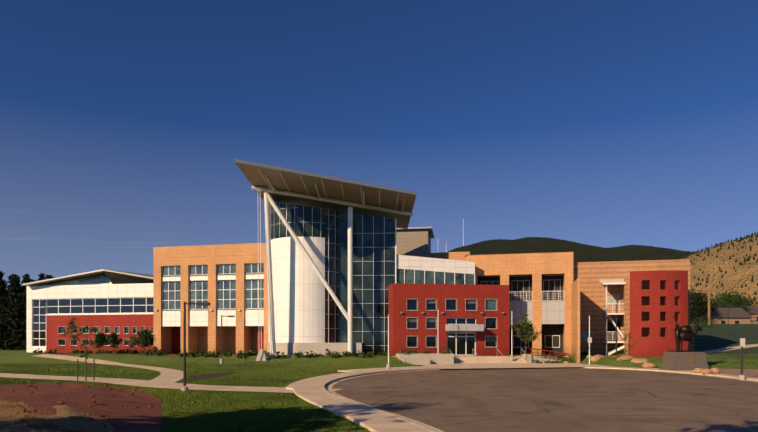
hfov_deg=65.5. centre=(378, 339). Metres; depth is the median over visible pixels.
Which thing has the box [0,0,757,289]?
sky
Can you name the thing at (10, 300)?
tree
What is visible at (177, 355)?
shrubs
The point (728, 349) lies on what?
path
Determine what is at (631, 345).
sapling
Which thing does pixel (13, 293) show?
tree
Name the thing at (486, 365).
sidewalk
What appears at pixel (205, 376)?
mulch strip
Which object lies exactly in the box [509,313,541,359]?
sapling
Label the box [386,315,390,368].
pole
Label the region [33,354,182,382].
path branch
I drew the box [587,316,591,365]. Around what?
sign pole
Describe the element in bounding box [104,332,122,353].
tree
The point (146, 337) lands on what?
tree
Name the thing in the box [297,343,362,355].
tower plinth
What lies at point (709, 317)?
utility pole
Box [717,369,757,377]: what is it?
sidewalk
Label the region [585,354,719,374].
sandstone boulders
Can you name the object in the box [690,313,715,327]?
bush
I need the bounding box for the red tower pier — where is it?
[257,326,263,351]
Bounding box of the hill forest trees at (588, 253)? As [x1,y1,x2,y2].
[448,237,691,261]
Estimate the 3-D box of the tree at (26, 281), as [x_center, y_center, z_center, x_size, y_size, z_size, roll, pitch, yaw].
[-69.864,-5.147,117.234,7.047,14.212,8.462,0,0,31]
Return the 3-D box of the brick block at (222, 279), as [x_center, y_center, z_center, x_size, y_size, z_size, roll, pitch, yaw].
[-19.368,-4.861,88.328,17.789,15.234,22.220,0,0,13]
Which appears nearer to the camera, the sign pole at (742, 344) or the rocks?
the rocks
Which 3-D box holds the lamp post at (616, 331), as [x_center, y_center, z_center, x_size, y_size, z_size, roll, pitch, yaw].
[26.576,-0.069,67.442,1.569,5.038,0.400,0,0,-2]
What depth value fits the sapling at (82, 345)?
40.36 m
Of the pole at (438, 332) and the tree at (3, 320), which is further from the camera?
the tree at (3, 320)
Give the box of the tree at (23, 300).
[1,286,26,336]
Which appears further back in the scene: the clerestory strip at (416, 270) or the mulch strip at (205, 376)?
the clerestory strip at (416, 270)
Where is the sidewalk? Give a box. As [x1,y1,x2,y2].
[286,366,757,431]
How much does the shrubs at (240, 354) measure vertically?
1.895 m
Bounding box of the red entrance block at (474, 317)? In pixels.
[388,283,508,355]
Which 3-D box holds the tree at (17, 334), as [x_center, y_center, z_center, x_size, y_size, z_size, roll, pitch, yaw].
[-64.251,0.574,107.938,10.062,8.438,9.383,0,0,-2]
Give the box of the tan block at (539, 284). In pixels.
[465,252,572,354]
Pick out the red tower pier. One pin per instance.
(258, 337)
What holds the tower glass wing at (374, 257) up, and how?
on the ground at (20, 357)
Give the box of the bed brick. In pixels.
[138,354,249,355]
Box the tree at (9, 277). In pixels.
[6,274,17,289]
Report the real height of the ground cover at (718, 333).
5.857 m
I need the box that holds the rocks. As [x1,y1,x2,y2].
[0,405,115,431]
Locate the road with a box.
[332,368,757,431]
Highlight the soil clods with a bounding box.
[0,382,167,426]
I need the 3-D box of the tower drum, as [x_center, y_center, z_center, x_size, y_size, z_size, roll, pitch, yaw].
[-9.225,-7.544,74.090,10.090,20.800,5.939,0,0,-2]
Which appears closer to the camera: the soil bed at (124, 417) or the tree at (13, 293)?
the soil bed at (124, 417)
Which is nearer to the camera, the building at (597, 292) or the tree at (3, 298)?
the building at (597, 292)
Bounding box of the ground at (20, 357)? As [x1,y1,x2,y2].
[0,324,757,431]
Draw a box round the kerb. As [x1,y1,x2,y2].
[321,366,757,431]
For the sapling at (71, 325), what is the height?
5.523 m
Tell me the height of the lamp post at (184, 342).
5.268 m
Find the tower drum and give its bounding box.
[267,201,344,355]
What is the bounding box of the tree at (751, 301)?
[720,290,756,305]
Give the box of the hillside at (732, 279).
[682,235,757,306]
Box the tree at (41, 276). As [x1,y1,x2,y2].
[36,272,45,280]
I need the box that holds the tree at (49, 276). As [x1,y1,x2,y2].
[45,274,54,278]
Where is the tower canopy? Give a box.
[235,159,416,228]
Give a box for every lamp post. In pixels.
[181,301,209,390]
[220,315,234,363]
[604,317,616,355]
[719,304,728,335]
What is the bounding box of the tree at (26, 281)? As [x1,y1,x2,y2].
[20,278,34,309]
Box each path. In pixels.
[0,373,340,392]
[702,344,757,353]
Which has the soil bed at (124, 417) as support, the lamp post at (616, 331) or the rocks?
the rocks
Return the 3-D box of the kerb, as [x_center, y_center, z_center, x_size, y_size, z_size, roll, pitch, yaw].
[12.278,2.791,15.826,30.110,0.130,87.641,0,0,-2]
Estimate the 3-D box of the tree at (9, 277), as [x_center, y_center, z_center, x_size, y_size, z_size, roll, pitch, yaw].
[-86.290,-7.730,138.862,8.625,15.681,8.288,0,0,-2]
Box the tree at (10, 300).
[4,283,14,306]
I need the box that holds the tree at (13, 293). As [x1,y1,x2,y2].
[0,275,26,338]
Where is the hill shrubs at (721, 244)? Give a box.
[673,232,757,304]
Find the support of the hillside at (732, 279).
on the ground at (20, 357)
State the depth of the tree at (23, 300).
108.31 m
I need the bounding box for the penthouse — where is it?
[396,227,434,257]
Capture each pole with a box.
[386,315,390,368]
[438,312,438,353]
[510,323,513,359]
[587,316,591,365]
[702,288,715,324]
[739,338,744,379]
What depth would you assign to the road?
28.02 m
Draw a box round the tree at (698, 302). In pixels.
[690,288,720,323]
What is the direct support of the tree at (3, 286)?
on the ground at (20, 357)
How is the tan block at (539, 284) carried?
on the ground at (20, 357)
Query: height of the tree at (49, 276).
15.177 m
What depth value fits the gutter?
38.12 m
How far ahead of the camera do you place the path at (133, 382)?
37.01 m
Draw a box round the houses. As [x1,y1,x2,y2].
[691,306,757,323]
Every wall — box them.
[46,314,152,352]
[72,353,123,353]
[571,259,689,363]
[630,270,687,356]
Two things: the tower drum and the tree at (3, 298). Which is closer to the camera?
the tower drum
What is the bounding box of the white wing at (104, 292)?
[22,269,152,352]
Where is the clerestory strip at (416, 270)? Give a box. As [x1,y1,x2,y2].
[396,255,474,284]
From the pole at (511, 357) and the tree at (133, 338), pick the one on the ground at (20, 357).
the tree at (133, 338)
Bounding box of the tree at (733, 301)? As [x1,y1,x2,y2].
[712,291,752,312]
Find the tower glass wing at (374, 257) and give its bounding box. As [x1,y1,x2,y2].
[338,212,395,354]
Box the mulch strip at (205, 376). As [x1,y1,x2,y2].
[189,372,236,379]
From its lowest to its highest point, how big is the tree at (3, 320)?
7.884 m
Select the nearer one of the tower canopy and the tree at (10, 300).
the tower canopy
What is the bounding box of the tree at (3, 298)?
[0,273,10,331]
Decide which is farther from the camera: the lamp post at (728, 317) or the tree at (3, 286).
the tree at (3, 286)
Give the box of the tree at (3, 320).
[0,308,22,349]
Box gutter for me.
[325,368,757,431]
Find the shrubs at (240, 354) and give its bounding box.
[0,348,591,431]
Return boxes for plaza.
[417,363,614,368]
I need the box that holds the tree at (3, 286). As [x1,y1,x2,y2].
[0,271,8,301]
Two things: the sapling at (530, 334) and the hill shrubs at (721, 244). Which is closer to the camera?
the sapling at (530, 334)
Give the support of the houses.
on the ground at (20, 357)
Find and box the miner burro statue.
[658,315,708,369]
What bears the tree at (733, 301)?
on the ground at (20, 357)
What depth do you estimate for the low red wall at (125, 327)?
84.88 m
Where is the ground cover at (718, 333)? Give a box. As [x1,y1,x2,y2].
[690,324,757,363]
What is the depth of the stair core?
68.44 m
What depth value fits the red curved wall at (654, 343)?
66.34 m
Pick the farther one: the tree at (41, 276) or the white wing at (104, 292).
the tree at (41, 276)
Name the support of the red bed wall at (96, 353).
on the ground at (20, 357)
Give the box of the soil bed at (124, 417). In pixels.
[0,382,161,431]
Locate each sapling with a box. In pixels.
[62,316,87,355]
[75,327,98,380]
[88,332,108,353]
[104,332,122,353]
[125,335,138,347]
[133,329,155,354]
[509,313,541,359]
[621,333,638,355]
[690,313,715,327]
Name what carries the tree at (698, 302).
on the ground at (20, 357)
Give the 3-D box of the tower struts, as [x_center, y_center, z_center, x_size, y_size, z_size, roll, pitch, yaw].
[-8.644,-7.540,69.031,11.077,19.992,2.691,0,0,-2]
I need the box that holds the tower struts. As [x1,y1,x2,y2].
[256,192,352,360]
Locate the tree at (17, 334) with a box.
[0,320,26,349]
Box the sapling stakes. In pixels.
[77,359,94,380]
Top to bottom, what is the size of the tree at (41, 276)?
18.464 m
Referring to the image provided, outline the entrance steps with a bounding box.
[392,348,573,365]
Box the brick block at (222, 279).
[153,243,267,353]
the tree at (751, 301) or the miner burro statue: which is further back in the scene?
the tree at (751, 301)
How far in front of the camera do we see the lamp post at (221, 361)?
63.94 m
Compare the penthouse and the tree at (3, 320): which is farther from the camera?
the tree at (3, 320)
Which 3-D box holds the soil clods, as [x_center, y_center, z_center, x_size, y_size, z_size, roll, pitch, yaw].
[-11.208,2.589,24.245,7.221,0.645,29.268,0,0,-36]
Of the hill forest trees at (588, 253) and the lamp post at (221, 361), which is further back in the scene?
the hill forest trees at (588, 253)
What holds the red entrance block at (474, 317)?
on the ground at (20, 357)
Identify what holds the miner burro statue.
on the ground at (20, 357)

